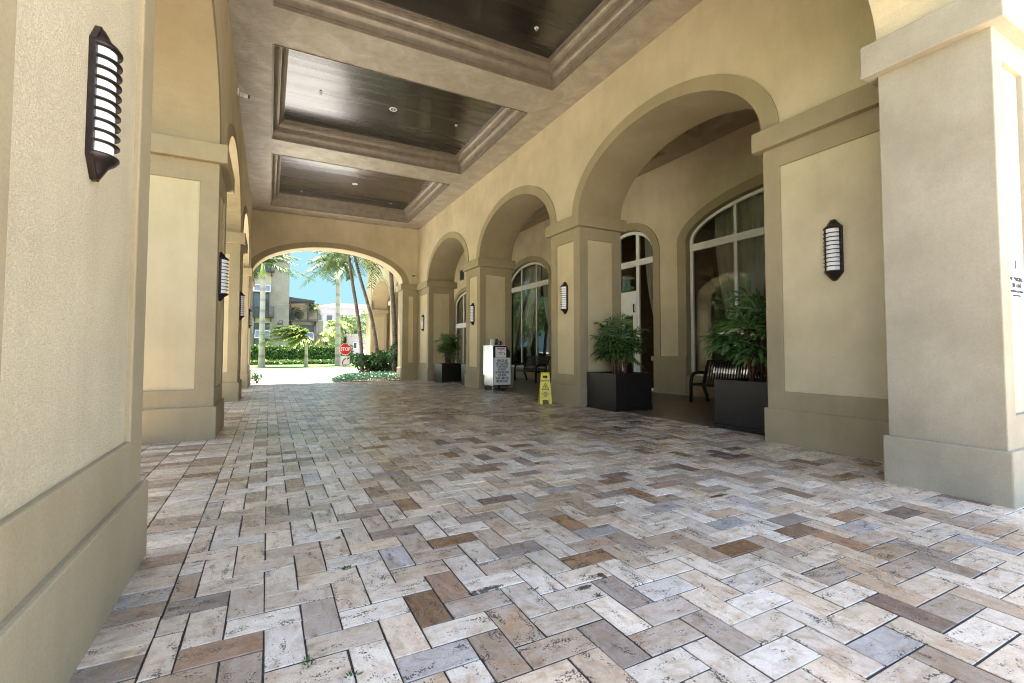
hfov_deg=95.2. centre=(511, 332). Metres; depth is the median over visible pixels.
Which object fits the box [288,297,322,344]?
terrace building
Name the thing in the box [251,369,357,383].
road
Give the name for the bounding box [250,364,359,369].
road
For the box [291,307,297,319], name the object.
terrace plant
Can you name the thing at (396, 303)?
wing pillar
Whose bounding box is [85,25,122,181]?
wall lamp
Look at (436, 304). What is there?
pillar
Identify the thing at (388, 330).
wing end wall
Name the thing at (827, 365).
pillar
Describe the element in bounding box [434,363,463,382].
planter box
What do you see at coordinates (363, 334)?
street palm
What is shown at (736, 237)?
window
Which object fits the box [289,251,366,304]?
sky
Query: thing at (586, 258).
pillar
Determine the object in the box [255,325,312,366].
windblown palm
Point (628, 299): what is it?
door
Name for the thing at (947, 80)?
pillar
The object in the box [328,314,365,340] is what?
broadleaf tree
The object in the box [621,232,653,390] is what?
window
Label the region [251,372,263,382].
shrub
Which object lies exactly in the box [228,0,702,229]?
coffered ceiling
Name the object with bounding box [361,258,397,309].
wing wall
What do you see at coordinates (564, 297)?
wall lamp
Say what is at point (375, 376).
ground cover
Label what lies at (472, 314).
wall lamp
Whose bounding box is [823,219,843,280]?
wall lamp
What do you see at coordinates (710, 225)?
lobby room ceiling
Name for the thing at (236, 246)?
pillar
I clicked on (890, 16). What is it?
entrance wall
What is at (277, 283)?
balcony building
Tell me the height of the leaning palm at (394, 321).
7.636 m
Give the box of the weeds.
[300,560,632,677]
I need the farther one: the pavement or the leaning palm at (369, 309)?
the leaning palm at (369, 309)
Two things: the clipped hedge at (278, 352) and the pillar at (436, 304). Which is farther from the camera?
the clipped hedge at (278, 352)
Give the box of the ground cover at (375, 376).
[331,371,399,381]
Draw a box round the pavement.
[69,380,1023,682]
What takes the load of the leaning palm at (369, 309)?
on the planting bed soil at (370, 380)
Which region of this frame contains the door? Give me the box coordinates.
[621,291,636,371]
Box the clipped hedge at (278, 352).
[250,344,353,361]
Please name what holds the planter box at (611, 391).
on the gallery floor
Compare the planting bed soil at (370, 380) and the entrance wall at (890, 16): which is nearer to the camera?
the entrance wall at (890, 16)
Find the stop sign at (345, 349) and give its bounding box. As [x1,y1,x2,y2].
[339,344,350,373]
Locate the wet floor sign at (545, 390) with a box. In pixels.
[538,372,551,403]
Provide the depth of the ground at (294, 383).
19.50 m
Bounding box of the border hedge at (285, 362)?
[250,359,351,364]
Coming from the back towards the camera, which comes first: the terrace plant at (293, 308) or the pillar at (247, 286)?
the terrace plant at (293, 308)
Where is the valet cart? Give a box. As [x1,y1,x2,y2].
[482,345,510,389]
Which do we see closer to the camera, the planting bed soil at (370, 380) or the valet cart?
the valet cart
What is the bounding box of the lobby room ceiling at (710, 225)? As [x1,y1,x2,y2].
[514,217,714,283]
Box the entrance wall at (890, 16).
[868,0,953,39]
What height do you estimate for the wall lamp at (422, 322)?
0.744 m
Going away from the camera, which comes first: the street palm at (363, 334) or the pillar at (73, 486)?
the pillar at (73, 486)
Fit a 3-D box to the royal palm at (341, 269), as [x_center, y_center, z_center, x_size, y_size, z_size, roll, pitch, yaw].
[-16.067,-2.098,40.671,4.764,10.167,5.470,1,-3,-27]
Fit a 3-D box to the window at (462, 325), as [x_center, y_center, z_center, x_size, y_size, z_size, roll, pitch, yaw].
[-2.592,-0.124,27.533,0.090,4.643,3.930,1,-3,-27]
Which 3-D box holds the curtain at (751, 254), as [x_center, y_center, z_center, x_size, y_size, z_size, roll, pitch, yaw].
[5.837,-0.902,11.900,0.135,5.021,1.550,1,-3,-27]
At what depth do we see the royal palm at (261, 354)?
37.21 m
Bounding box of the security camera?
[237,88,249,98]
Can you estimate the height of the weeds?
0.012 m
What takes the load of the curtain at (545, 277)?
hanging from the lobby wall at (670, 210)
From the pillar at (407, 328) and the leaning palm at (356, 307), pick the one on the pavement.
the pillar at (407, 328)
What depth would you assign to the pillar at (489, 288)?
15.46 m
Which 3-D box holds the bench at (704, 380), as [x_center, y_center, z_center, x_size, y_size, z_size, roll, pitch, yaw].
[4.976,1.135,10.498,0.692,1.021,1.930,1,-3,-27]
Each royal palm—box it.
[253,254,316,366]
[299,251,356,365]
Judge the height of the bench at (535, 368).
1.021 m
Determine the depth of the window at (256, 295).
56.37 m
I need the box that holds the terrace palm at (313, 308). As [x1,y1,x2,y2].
[303,303,322,317]
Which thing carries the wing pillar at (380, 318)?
on the ground at (294, 383)
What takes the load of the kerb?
on the ground at (294, 383)
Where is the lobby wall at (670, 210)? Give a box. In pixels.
[454,120,764,397]
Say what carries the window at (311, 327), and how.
in the terrace building at (313, 324)
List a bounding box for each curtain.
[525,265,541,365]
[542,266,547,322]
[645,238,652,312]
[715,192,764,374]
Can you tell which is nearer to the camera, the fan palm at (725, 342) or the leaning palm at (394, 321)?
the fan palm at (725, 342)
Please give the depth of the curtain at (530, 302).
21.45 m
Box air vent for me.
[459,270,463,280]
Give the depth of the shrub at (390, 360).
25.11 m
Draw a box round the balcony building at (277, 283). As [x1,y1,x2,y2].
[251,253,289,345]
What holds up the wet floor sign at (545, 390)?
on the pavement
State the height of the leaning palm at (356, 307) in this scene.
7.927 m
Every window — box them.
[253,292,269,315]
[253,323,269,334]
[254,338,268,345]
[296,325,313,333]
[326,315,332,322]
[456,292,465,362]
[512,262,547,368]
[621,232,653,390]
[690,187,764,377]
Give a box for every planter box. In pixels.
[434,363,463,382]
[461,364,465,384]
[587,371,652,411]
[714,378,767,434]
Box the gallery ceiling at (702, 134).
[519,109,758,232]
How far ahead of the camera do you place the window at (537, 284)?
21.17 m
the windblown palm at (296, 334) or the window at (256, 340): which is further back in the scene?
the window at (256, 340)
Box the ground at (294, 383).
[251,382,329,384]
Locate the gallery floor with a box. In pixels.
[447,377,764,435]
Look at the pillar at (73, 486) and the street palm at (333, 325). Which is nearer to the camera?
the pillar at (73, 486)
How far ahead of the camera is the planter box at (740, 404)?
7.15 m
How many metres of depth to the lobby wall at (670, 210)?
13.36 m
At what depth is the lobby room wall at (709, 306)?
20.45 m
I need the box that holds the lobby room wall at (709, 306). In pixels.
[458,229,766,381]
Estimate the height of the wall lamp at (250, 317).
0.744 m
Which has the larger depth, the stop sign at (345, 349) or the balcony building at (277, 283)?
the balcony building at (277, 283)
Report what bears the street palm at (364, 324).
on the ground at (294, 383)
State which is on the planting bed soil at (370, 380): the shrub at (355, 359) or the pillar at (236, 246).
the shrub at (355, 359)
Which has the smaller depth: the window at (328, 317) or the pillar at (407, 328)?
the pillar at (407, 328)
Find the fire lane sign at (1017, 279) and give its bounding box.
[1009,255,1023,299]
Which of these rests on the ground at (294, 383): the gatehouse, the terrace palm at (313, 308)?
the gatehouse
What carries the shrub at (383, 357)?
on the planting bed soil at (370, 380)
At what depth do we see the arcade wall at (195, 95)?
6.26 m
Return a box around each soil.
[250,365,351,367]
[338,370,399,381]
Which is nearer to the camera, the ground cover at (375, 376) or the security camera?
the security camera
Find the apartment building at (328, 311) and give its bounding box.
[318,303,366,348]
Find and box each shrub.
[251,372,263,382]
[350,353,386,371]
[365,350,391,371]
[387,342,397,370]
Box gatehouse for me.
[343,334,358,353]
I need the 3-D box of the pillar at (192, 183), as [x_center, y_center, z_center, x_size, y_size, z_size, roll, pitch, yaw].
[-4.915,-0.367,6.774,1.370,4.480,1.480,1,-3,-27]
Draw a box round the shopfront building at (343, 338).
[323,335,359,352]
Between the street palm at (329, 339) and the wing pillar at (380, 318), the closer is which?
the wing pillar at (380, 318)
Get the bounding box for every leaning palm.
[313,251,379,371]
[325,252,387,371]
[360,258,396,371]
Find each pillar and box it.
[0,0,155,682]
[141,132,234,444]
[222,231,247,401]
[240,268,254,387]
[365,309,388,368]
[388,299,397,371]
[396,284,417,380]
[417,280,456,380]
[463,257,515,388]
[545,213,626,406]
[751,83,888,461]
[860,0,1023,508]
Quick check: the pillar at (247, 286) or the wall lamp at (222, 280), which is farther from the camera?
the pillar at (247, 286)
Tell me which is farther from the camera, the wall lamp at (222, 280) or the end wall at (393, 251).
the end wall at (393, 251)
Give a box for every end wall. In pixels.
[251,209,418,284]
[387,295,389,352]
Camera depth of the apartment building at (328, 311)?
105.65 m
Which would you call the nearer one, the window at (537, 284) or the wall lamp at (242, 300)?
the wall lamp at (242, 300)
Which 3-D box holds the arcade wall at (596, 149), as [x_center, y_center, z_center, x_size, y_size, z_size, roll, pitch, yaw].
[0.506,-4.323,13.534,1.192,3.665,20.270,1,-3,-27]
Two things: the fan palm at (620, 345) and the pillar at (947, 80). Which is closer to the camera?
the pillar at (947, 80)
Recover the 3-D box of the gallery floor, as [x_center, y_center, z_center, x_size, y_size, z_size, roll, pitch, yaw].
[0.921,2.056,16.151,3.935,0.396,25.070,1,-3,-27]
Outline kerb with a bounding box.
[251,368,356,370]
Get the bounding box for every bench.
[514,356,549,382]
[689,360,765,401]
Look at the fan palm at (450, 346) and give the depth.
19.10 m
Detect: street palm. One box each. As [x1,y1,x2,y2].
[315,331,334,344]
[323,320,352,343]
[340,316,365,343]
[352,318,365,348]
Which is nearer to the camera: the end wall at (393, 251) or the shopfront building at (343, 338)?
the end wall at (393, 251)
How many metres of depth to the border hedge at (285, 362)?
43.94 m
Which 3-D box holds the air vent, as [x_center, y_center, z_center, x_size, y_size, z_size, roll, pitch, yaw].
[-3.036,-3.468,28.166,0.054,0.620,0.600,1,-3,-27]
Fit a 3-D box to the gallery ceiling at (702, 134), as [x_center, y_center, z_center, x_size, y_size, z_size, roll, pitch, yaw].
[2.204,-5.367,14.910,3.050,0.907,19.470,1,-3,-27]
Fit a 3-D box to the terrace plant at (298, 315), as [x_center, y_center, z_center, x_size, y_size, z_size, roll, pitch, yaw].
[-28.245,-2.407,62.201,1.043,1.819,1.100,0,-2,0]
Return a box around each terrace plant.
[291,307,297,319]
[295,308,303,319]
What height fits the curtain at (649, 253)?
4.820 m
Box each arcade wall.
[151,0,251,267]
[418,0,875,283]
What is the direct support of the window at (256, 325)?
in the balcony building at (277, 283)
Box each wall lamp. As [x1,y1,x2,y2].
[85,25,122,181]
[218,252,229,300]
[239,291,244,319]
[249,309,252,327]
[421,315,423,330]
[470,303,474,324]
[560,282,567,313]
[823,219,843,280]
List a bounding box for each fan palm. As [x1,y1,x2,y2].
[433,332,460,363]
[590,311,652,373]
[699,287,767,381]
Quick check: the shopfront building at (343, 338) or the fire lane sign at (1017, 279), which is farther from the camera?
the shopfront building at (343, 338)

